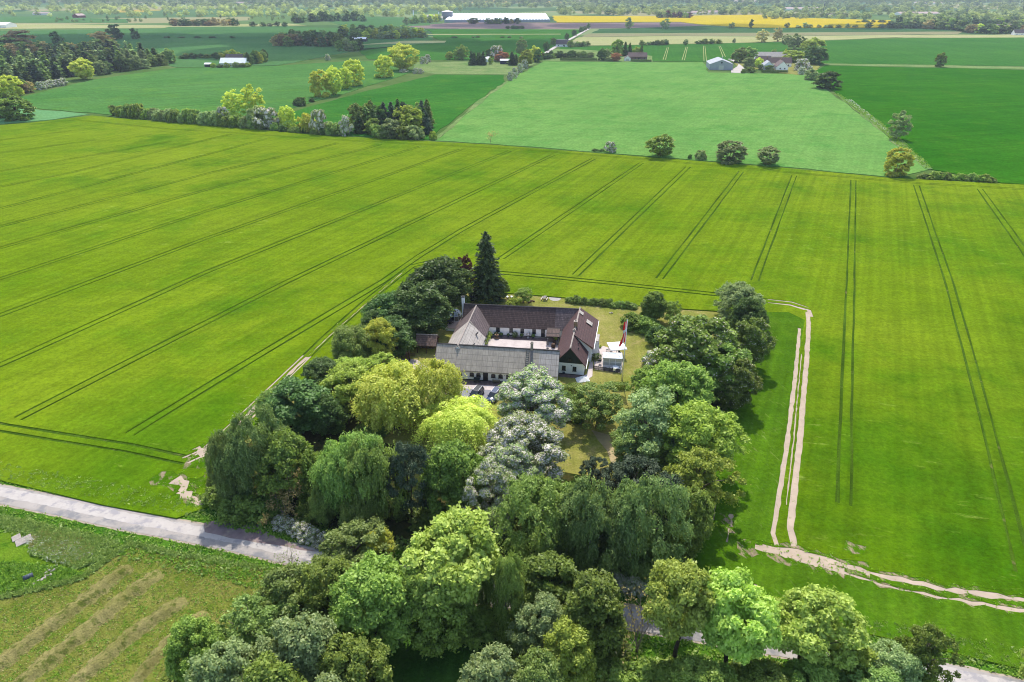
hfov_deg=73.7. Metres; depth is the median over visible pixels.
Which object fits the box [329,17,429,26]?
green field
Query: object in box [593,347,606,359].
round patio
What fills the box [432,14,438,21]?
greenhouse tree
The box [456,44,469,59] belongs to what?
garden tree
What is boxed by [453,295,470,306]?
undergrowth shrub
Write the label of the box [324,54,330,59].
hawthorn bush
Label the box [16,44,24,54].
plantation conifer
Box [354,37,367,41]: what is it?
barn
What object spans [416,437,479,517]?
lime tree
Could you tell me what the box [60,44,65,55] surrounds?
plantation conifer
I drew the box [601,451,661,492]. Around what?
pine tree
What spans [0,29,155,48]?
strip field
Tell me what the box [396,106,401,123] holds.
grove conifer
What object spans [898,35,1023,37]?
stubble strip
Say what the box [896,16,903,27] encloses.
village tree
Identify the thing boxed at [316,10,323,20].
shaded tree
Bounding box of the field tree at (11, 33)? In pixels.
[0,30,36,45]
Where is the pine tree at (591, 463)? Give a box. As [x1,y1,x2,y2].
[578,455,610,485]
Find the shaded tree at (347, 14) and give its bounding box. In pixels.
[344,11,350,20]
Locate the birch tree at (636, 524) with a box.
[595,473,694,583]
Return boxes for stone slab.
[11,533,21,541]
[15,534,32,546]
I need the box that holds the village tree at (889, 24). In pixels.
[882,21,894,27]
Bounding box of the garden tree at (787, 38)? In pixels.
[781,34,789,43]
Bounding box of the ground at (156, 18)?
[0,0,1023,589]
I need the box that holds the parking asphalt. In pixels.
[459,388,491,406]
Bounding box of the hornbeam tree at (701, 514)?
[659,483,717,556]
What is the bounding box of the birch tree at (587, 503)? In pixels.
[556,468,625,574]
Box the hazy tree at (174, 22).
[170,18,178,25]
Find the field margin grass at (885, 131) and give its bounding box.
[835,93,931,167]
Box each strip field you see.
[0,17,127,22]
[0,23,304,28]
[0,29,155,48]
[592,26,955,32]
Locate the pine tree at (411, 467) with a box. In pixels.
[385,440,434,516]
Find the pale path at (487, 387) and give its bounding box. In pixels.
[460,385,516,390]
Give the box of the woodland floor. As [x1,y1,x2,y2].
[248,387,721,580]
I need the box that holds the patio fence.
[593,366,620,372]
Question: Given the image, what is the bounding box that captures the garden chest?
[474,377,479,382]
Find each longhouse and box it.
[219,58,248,66]
[225,54,243,57]
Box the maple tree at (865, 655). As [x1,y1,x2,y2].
[828,639,882,681]
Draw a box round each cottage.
[556,40,571,46]
[627,51,646,59]
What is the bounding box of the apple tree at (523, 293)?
[514,287,531,302]
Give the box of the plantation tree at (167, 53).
[160,48,176,62]
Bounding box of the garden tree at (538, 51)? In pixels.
[533,49,542,61]
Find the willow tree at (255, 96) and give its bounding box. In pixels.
[240,84,264,113]
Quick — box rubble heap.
[44,564,57,575]
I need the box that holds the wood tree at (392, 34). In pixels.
[387,30,396,38]
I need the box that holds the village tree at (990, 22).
[985,19,995,24]
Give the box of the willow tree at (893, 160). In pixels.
[883,147,915,176]
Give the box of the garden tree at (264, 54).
[260,51,267,61]
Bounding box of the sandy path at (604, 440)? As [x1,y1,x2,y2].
[592,430,617,462]
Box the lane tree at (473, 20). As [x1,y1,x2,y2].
[466,18,479,23]
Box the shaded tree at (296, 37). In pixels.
[291,34,302,45]
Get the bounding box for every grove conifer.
[353,113,365,133]
[361,106,369,131]
[362,99,372,114]
[367,104,382,124]
[369,108,378,123]
[374,104,387,123]
[381,102,389,123]
[386,102,393,118]
[394,98,400,109]
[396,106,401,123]
[412,102,426,119]
[418,100,426,125]
[422,112,432,134]
[423,99,435,127]
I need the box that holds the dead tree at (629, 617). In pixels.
[621,597,640,639]
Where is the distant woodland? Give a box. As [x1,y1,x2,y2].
[0,0,1023,7]
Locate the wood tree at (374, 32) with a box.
[371,28,377,38]
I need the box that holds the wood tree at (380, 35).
[375,32,383,38]
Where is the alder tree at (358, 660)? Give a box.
[313,631,392,681]
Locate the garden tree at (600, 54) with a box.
[596,48,606,60]
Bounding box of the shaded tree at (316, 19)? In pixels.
[311,15,320,21]
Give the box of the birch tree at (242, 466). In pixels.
[208,398,290,495]
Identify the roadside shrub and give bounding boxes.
[158,661,181,681]
[493,612,534,654]
[594,653,616,681]
[595,656,636,681]
[599,630,633,662]
[623,654,662,681]
[651,655,674,681]
[656,654,681,667]
[728,659,741,669]
[760,657,782,666]
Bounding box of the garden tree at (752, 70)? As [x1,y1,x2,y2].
[745,67,756,72]
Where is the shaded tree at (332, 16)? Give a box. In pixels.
[328,14,336,20]
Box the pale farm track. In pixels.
[428,34,526,34]
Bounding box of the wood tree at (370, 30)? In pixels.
[365,27,371,37]
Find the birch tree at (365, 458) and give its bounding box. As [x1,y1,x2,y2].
[337,429,413,523]
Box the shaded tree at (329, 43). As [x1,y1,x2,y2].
[324,35,331,45]
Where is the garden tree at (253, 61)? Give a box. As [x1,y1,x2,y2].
[250,55,255,63]
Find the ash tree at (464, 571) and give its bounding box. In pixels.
[399,500,503,607]
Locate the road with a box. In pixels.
[0,485,1023,681]
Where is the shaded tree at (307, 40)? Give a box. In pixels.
[303,35,312,45]
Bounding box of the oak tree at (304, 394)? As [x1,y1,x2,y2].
[262,374,333,433]
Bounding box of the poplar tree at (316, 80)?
[308,69,333,97]
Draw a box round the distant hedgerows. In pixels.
[0,3,1023,22]
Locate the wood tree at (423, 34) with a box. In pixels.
[418,31,427,37]
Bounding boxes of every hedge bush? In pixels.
[108,105,115,114]
[112,105,125,117]
[118,103,128,117]
[126,104,132,117]
[131,103,144,118]
[140,108,146,119]
[147,108,158,119]
[151,109,160,120]
[157,110,166,121]
[162,108,170,121]
[166,109,179,122]
[170,109,178,121]
[176,113,185,122]
[179,108,189,123]
[185,108,199,123]
[189,113,197,123]
[196,111,208,124]
[205,110,214,125]
[208,110,217,125]
[214,112,221,125]
[218,112,229,125]
[221,115,231,126]
[227,115,238,127]
[230,114,239,126]
[239,116,247,128]
[247,113,258,128]
[269,122,278,130]
[277,124,287,131]
[287,126,295,132]
[294,126,301,132]
[309,128,318,133]
[319,128,325,134]
[324,130,332,135]
[332,129,341,135]
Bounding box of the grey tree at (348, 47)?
[345,43,353,50]
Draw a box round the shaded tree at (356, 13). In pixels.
[352,11,359,19]
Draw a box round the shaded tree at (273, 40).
[269,35,279,45]
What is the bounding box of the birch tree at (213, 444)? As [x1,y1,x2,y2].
[202,432,249,499]
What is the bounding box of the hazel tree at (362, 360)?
[333,355,371,370]
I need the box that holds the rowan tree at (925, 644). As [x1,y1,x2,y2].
[885,620,968,681]
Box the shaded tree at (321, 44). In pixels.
[316,34,326,46]
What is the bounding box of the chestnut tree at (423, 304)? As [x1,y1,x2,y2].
[388,280,456,335]
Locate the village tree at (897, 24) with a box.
[892,22,902,28]
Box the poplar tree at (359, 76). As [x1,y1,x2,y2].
[342,59,364,86]
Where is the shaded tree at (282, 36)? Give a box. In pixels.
[277,34,286,45]
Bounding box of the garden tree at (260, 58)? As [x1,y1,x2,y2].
[256,52,263,63]
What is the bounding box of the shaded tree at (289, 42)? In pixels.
[282,36,293,46]
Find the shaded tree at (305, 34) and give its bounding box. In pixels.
[302,31,313,44]
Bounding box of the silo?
[441,10,452,18]
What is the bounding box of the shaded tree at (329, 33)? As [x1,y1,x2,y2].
[326,32,332,44]
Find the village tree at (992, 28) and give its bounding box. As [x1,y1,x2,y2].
[987,24,999,33]
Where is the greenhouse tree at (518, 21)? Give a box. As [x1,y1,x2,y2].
[513,18,521,23]
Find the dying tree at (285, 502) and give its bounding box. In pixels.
[256,467,303,527]
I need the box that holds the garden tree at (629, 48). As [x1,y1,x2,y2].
[627,42,631,51]
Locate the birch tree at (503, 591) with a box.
[483,548,529,639]
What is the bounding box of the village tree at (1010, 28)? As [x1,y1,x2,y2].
[1007,23,1019,33]
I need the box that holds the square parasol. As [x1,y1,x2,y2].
[607,342,626,352]
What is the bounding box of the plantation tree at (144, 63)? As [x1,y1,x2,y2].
[133,58,151,67]
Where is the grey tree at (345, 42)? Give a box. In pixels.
[342,38,348,50]
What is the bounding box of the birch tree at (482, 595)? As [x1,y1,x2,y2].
[477,543,497,609]
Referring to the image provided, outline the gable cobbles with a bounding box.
[559,373,584,377]
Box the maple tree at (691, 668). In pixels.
[662,653,738,681]
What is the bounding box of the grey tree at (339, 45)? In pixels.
[334,40,344,50]
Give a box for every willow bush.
[310,514,398,571]
[363,527,394,554]
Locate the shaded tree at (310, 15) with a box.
[308,13,317,21]
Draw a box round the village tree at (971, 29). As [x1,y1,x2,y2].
[965,24,977,32]
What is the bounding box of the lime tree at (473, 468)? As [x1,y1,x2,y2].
[457,450,490,504]
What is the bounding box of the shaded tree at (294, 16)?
[291,13,297,22]
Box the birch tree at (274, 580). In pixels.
[255,558,328,619]
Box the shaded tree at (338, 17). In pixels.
[335,12,342,20]
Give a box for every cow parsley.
[22,536,92,562]
[846,99,883,128]
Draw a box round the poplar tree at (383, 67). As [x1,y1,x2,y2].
[374,54,393,77]
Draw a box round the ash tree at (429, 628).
[389,559,477,659]
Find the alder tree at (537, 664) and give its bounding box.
[506,645,565,681]
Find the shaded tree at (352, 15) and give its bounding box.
[349,12,356,20]
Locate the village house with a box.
[1011,29,1023,34]
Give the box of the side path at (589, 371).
[584,361,592,377]
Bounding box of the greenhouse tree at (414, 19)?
[411,15,418,23]
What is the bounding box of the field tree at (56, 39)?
[49,31,64,45]
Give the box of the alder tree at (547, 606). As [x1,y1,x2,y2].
[505,589,565,654]
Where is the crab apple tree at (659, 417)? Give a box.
[610,384,684,457]
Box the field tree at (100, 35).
[86,31,116,43]
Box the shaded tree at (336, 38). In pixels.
[330,33,342,44]
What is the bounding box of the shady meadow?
[362,609,511,681]
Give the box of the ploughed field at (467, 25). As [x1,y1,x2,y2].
[409,22,702,28]
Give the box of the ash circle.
[549,297,560,300]
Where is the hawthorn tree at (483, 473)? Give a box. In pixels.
[460,459,517,537]
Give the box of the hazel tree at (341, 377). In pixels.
[318,360,370,415]
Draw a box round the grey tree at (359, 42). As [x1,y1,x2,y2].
[356,38,364,49]
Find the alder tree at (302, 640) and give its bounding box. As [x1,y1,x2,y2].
[253,608,338,678]
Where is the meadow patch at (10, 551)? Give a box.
[0,528,122,587]
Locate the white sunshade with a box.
[575,376,589,382]
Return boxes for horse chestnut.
[652,313,752,369]
[692,339,752,398]
[717,357,763,409]
[733,317,778,364]
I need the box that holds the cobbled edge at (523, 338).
[488,335,553,341]
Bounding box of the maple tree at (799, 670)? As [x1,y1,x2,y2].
[779,656,840,681]
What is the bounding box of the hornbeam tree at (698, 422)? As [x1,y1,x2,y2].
[658,397,751,470]
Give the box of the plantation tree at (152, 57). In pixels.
[147,54,157,65]
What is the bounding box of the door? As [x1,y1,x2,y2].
[483,373,487,380]
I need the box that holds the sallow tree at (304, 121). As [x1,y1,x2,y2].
[295,112,315,132]
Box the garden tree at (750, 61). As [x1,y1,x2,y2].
[743,57,755,69]
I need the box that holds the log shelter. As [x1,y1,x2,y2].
[415,334,439,353]
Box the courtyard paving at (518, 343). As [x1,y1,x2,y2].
[486,335,558,349]
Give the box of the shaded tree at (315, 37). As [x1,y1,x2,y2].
[311,34,318,45]
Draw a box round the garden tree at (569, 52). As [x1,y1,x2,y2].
[567,50,573,57]
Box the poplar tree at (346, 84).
[339,66,353,88]
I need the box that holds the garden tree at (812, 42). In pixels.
[799,37,826,54]
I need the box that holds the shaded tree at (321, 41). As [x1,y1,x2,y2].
[314,37,328,45]
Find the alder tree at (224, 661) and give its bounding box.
[182,635,261,681]
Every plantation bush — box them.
[35,81,46,89]
[41,81,51,88]
[46,79,54,87]
[53,79,64,86]
[60,77,67,84]
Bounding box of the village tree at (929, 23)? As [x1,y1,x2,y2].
[922,19,935,28]
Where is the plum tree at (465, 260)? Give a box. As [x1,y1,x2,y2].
[457,254,474,287]
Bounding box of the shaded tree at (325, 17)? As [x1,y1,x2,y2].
[321,11,329,20]
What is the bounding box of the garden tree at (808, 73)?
[804,69,818,79]
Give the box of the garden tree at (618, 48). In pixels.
[610,39,624,53]
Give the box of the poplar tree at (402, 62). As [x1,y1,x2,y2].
[387,42,419,69]
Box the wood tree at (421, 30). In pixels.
[416,27,424,37]
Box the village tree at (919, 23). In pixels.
[916,20,925,28]
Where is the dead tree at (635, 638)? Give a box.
[615,580,655,662]
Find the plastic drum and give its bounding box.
[22,573,33,580]
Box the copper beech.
[494,51,509,61]
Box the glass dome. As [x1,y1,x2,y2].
[449,309,461,321]
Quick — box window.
[603,358,621,365]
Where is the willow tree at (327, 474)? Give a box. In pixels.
[305,427,390,518]
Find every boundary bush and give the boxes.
[507,71,512,80]
[511,67,517,75]
[517,63,522,72]
[521,59,528,68]
[916,172,929,179]
[924,175,936,179]
[930,171,941,179]
[938,172,947,179]
[940,172,951,180]
[947,174,958,180]
[955,173,964,180]
[961,174,970,181]
[966,172,978,181]
[973,175,986,181]
[979,174,990,182]
[986,176,997,182]
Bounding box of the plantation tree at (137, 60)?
[127,54,141,69]
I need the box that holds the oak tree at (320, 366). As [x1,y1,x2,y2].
[300,356,338,388]
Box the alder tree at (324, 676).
[306,670,347,681]
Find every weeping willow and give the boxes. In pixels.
[402,393,499,451]
[407,355,469,424]
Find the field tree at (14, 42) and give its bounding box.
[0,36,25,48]
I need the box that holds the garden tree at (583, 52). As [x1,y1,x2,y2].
[580,50,586,57]
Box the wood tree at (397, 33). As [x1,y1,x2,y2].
[391,30,400,38]
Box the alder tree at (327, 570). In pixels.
[289,554,359,620]
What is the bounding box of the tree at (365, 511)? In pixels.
[336,491,388,526]
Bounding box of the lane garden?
[540,49,652,61]
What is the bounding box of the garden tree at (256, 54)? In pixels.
[253,50,259,63]
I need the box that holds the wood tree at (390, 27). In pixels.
[387,24,394,30]
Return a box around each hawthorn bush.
[216,106,229,115]
[245,105,267,129]
[252,107,279,129]
[308,109,327,134]
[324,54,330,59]
[338,114,353,136]
[412,68,418,73]
[419,56,428,63]
[424,54,430,61]
[603,141,616,152]
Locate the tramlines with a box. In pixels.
[663,46,725,60]
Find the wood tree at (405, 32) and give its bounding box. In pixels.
[401,28,410,38]
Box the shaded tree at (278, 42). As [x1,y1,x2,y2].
[276,35,284,45]
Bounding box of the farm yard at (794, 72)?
[733,61,819,74]
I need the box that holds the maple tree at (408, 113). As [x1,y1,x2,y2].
[392,104,424,131]
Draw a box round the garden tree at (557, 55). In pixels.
[554,51,561,57]
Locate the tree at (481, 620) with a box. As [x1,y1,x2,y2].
[444,600,497,650]
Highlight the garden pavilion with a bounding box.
[603,352,622,367]
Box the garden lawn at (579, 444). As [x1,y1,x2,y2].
[245,283,726,480]
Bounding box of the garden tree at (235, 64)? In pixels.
[231,62,239,67]
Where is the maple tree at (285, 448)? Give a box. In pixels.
[253,425,320,506]
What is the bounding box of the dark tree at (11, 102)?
[0,94,36,121]
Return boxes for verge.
[0,482,1023,678]
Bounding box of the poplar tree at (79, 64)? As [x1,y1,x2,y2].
[66,57,94,79]
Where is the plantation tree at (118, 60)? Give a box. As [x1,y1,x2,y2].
[114,55,126,71]
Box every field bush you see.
[181,53,189,58]
[189,53,198,57]
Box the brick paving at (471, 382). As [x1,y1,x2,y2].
[459,379,502,385]
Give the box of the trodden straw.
[162,416,1013,613]
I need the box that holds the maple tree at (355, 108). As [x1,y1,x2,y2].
[347,102,365,132]
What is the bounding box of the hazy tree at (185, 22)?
[183,19,191,25]
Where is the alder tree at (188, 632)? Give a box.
[161,613,225,681]
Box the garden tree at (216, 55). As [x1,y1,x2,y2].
[213,52,220,58]
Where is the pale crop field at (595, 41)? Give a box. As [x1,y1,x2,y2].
[573,35,934,45]
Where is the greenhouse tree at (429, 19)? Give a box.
[425,15,433,22]
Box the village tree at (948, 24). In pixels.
[945,18,957,29]
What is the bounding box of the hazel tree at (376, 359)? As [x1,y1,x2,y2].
[364,351,397,377]
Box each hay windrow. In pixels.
[0,564,133,671]
[13,569,163,681]
[67,595,188,681]
[128,610,208,681]
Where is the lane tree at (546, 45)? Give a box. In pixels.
[543,41,550,50]
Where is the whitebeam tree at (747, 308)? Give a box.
[728,296,770,331]
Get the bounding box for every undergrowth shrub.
[199,481,222,510]
[205,466,255,486]
[216,491,259,526]
[241,494,286,524]
[255,421,277,441]
[293,492,314,517]
[293,501,324,524]
[327,417,347,434]
[353,421,389,439]
[384,495,415,521]
[406,502,439,531]
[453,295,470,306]
[502,519,529,550]
[552,534,571,558]
[558,542,598,571]
[595,543,625,567]
[629,469,650,479]
[632,541,670,566]
[661,539,697,563]
[712,397,738,409]
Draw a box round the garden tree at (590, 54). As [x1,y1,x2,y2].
[587,52,593,57]
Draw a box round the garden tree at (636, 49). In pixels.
[632,47,640,51]
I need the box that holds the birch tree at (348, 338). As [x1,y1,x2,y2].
[328,323,376,361]
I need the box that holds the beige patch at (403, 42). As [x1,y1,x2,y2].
[362,41,445,44]
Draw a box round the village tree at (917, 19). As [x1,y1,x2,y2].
[913,18,921,28]
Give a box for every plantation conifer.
[0,44,5,56]
[0,59,5,68]
[2,68,13,88]
[3,43,17,55]
[3,49,8,62]
[5,62,13,74]
[7,49,17,63]
[9,56,19,72]
[11,43,20,55]
[12,68,23,79]
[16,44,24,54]
[17,61,30,73]
[20,42,29,54]
[22,72,34,84]
[25,44,38,52]
[25,63,31,77]
[30,58,38,69]
[30,64,46,83]
[33,40,41,54]
[33,52,40,62]
[35,58,40,67]
[38,62,54,79]
[39,41,48,53]
[39,54,49,66]
[40,68,50,80]
[45,43,58,53]
[49,61,62,78]
[50,62,67,77]
[57,50,62,62]
[58,42,68,50]
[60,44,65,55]
[60,59,73,76]
[66,58,77,76]
[69,46,78,54]
[77,41,93,50]
[80,52,88,59]
[87,54,97,72]
[88,38,98,48]
[89,50,97,60]
[91,40,105,48]
[97,55,108,62]
[103,39,111,54]
[104,39,120,49]
[104,47,114,58]
[106,55,117,70]
[123,40,129,53]
[123,49,129,58]
[130,50,139,65]
[137,50,147,58]
[138,43,144,53]
[144,48,153,63]
[150,47,159,54]
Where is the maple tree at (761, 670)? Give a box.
[734,657,790,681]
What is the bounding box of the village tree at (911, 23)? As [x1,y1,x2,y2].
[906,21,917,27]
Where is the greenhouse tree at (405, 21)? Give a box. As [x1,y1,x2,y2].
[402,17,408,24]
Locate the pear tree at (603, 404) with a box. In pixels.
[570,380,623,430]
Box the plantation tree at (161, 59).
[155,54,168,65]
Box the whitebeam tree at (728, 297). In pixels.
[713,281,765,319]
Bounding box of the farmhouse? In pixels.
[435,295,599,381]
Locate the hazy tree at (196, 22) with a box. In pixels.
[193,19,201,25]
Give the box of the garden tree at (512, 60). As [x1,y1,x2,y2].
[507,51,516,65]
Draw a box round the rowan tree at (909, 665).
[867,637,927,681]
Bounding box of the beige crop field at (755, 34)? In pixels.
[582,31,962,36]
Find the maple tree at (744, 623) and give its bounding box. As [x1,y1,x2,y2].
[697,563,784,665]
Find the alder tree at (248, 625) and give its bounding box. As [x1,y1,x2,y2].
[204,591,299,661]
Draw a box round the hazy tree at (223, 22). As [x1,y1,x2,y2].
[219,19,228,25]
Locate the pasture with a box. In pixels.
[413,61,537,74]
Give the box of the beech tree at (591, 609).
[560,567,629,662]
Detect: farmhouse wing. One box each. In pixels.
[754,52,790,58]
[755,56,791,66]
[761,60,773,69]
[774,58,788,69]
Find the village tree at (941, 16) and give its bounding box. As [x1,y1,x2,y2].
[936,14,946,19]
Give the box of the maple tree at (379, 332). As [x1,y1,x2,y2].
[359,317,398,362]
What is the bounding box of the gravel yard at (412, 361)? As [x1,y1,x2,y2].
[396,358,451,397]
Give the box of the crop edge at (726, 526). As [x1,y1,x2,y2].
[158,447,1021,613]
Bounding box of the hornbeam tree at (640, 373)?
[625,365,653,394]
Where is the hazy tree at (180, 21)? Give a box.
[177,19,183,25]
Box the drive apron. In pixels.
[204,517,316,551]
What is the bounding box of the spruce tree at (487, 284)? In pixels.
[469,231,505,304]
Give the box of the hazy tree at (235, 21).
[231,18,239,25]
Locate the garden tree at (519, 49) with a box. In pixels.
[515,37,526,53]
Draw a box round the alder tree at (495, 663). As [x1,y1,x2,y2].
[457,641,533,681]
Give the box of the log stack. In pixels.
[420,346,434,348]
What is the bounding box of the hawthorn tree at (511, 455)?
[469,441,538,502]
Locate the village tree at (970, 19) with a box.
[966,16,972,22]
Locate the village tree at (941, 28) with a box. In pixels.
[936,19,945,29]
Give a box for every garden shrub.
[506,297,520,305]
[563,390,577,402]
[564,297,570,302]
[570,295,577,303]
[571,410,584,423]
[574,296,580,303]
[580,297,586,304]
[589,298,596,305]
[598,298,607,306]
[604,298,613,306]
[609,302,616,308]
[618,301,625,308]
[623,301,629,307]
[627,302,638,309]
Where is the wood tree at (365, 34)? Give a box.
[361,31,370,37]
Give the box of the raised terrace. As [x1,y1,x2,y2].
[445,315,459,330]
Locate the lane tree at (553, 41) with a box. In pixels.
[550,38,556,44]
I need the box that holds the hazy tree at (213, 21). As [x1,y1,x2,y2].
[209,17,217,25]
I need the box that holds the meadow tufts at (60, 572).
[0,560,86,593]
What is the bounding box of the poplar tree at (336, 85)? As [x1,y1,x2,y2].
[322,65,341,94]
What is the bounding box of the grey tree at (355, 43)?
[350,41,360,50]
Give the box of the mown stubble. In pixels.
[0,548,265,681]
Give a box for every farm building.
[32,12,51,14]
[72,13,85,17]
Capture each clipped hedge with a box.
[561,382,582,393]
[592,353,601,361]
[615,381,629,389]
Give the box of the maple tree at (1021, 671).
[1017,648,1023,679]
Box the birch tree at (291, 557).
[263,539,299,567]
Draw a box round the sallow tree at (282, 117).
[277,105,295,127]
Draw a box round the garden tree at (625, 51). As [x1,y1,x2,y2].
[621,42,627,55]
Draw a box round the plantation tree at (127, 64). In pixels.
[120,58,133,70]
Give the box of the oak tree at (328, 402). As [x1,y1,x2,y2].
[307,391,350,435]
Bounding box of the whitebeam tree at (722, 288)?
[713,280,737,308]
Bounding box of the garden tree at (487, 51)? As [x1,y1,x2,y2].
[485,49,491,57]
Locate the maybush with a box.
[640,346,659,367]
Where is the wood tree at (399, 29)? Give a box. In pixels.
[396,28,402,37]
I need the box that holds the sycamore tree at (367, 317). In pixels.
[360,309,386,326]
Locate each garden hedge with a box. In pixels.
[560,58,596,60]
[631,59,651,61]
[761,70,787,72]
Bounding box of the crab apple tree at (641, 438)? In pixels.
[609,420,665,471]
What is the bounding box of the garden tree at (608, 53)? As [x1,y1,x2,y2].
[603,48,612,56]
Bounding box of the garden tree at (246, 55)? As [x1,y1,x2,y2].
[244,52,251,65]
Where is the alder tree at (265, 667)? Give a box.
[237,650,307,681]
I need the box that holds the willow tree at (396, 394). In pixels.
[347,357,428,434]
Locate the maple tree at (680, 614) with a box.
[639,557,716,657]
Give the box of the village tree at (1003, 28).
[996,25,1006,33]
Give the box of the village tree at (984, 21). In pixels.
[979,17,987,24]
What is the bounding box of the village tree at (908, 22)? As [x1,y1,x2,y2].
[899,18,912,28]
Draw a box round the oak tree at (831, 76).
[812,71,843,88]
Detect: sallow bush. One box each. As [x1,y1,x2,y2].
[292,97,305,106]
[323,121,339,134]
[363,118,379,134]
[369,124,386,138]
[379,118,399,138]
[394,126,411,139]
[404,125,424,139]
[429,131,436,139]
[644,134,675,156]
[694,150,706,160]
[715,139,748,164]
[756,145,780,164]
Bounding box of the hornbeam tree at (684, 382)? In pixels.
[635,359,718,414]
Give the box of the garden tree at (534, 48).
[529,45,541,60]
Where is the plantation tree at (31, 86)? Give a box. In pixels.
[25,81,36,92]
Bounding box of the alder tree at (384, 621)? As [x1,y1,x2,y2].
[325,549,416,652]
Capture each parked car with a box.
[468,385,484,396]
[486,387,500,403]
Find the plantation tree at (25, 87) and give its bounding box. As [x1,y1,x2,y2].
[16,83,29,93]
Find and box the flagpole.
[619,318,627,380]
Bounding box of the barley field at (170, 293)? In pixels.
[0,115,1023,668]
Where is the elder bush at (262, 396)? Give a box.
[254,386,290,421]
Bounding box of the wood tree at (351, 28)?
[347,26,356,32]
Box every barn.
[0,22,16,27]
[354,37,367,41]
[706,56,733,69]
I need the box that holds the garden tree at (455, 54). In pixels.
[452,48,463,59]
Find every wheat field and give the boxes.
[0,109,88,123]
[2,61,411,117]
[126,26,432,67]
[290,75,504,139]
[358,29,585,59]
[435,61,927,176]
[559,42,787,61]
[814,65,1023,183]
[822,37,1023,66]
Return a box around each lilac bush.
[619,312,644,331]
[631,315,660,334]
[644,325,674,347]
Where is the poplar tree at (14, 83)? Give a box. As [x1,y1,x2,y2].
[0,74,24,96]
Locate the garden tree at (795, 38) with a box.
[786,33,801,48]
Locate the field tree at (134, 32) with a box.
[129,28,139,38]
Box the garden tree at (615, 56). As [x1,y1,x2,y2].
[610,53,621,60]
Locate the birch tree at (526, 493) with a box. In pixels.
[486,468,578,565]
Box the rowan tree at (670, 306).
[660,300,681,324]
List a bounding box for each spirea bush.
[270,513,282,526]
[272,513,291,531]
[282,516,294,530]
[283,518,299,535]
[288,520,306,537]
[295,522,311,542]
[298,525,315,544]
[306,527,319,546]
[313,531,325,548]
[613,571,623,590]
[617,573,630,594]
[621,577,631,595]
[624,575,640,596]
[631,580,647,598]
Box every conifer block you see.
[468,50,473,64]
[472,51,476,64]
[477,52,481,64]
[480,51,486,64]
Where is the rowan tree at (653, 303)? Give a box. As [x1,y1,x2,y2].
[639,291,666,319]
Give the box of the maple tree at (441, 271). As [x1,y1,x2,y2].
[398,254,473,305]
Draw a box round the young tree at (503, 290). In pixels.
[494,277,510,298]
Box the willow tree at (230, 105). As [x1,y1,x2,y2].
[220,89,250,115]
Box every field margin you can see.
[436,81,507,139]
[824,63,1023,68]
[833,94,932,169]
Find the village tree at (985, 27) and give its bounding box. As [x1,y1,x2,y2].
[982,23,992,33]
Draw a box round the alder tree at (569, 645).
[543,615,597,681]
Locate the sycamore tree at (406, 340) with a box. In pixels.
[370,314,417,358]
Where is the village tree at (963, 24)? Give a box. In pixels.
[956,20,969,30]
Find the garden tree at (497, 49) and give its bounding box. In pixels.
[488,45,502,60]
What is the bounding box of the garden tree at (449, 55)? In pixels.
[445,51,453,59]
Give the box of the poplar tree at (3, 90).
[0,80,8,96]
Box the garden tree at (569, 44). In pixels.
[567,40,573,46]
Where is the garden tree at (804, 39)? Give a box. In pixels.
[796,36,807,47]
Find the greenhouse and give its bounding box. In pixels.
[444,13,549,22]
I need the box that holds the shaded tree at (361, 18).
[359,14,366,21]
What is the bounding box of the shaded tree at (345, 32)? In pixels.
[340,30,348,38]
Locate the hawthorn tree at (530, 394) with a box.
[494,362,574,432]
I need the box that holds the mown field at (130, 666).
[0,547,635,681]
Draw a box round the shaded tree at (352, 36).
[349,33,356,41]
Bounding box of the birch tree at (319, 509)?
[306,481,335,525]
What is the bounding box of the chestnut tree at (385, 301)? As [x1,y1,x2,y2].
[360,290,408,317]
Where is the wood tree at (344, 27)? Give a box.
[341,24,348,31]
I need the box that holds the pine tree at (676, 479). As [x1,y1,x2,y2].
[645,470,692,537]
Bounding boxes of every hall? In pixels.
[687,11,710,13]
[785,7,817,9]
[894,12,939,14]
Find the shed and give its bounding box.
[500,59,507,63]
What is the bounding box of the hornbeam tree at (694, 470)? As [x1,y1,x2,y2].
[652,445,750,507]
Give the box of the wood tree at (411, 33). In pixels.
[406,28,414,37]
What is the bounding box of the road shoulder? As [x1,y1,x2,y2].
[0,484,1023,680]
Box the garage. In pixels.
[624,55,630,60]
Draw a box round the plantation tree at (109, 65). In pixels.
[100,62,113,73]
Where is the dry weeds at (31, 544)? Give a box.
[28,530,93,563]
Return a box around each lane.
[544,28,590,52]
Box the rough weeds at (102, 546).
[0,512,120,568]
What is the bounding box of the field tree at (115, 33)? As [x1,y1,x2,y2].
[105,24,124,39]
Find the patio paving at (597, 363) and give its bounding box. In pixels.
[594,346,622,372]
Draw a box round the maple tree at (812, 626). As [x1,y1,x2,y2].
[773,582,872,671]
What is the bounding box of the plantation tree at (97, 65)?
[93,60,109,74]
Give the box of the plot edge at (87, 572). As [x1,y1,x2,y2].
[0,540,268,599]
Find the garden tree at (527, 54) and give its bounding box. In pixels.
[518,49,533,66]
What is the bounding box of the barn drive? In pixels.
[731,59,743,72]
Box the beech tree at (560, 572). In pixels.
[515,550,582,618]
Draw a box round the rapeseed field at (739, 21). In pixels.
[552,15,890,27]
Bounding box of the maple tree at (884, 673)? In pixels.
[837,661,905,681]
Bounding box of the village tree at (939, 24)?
[935,18,944,28]
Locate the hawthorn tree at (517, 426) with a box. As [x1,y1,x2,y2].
[477,409,570,480]

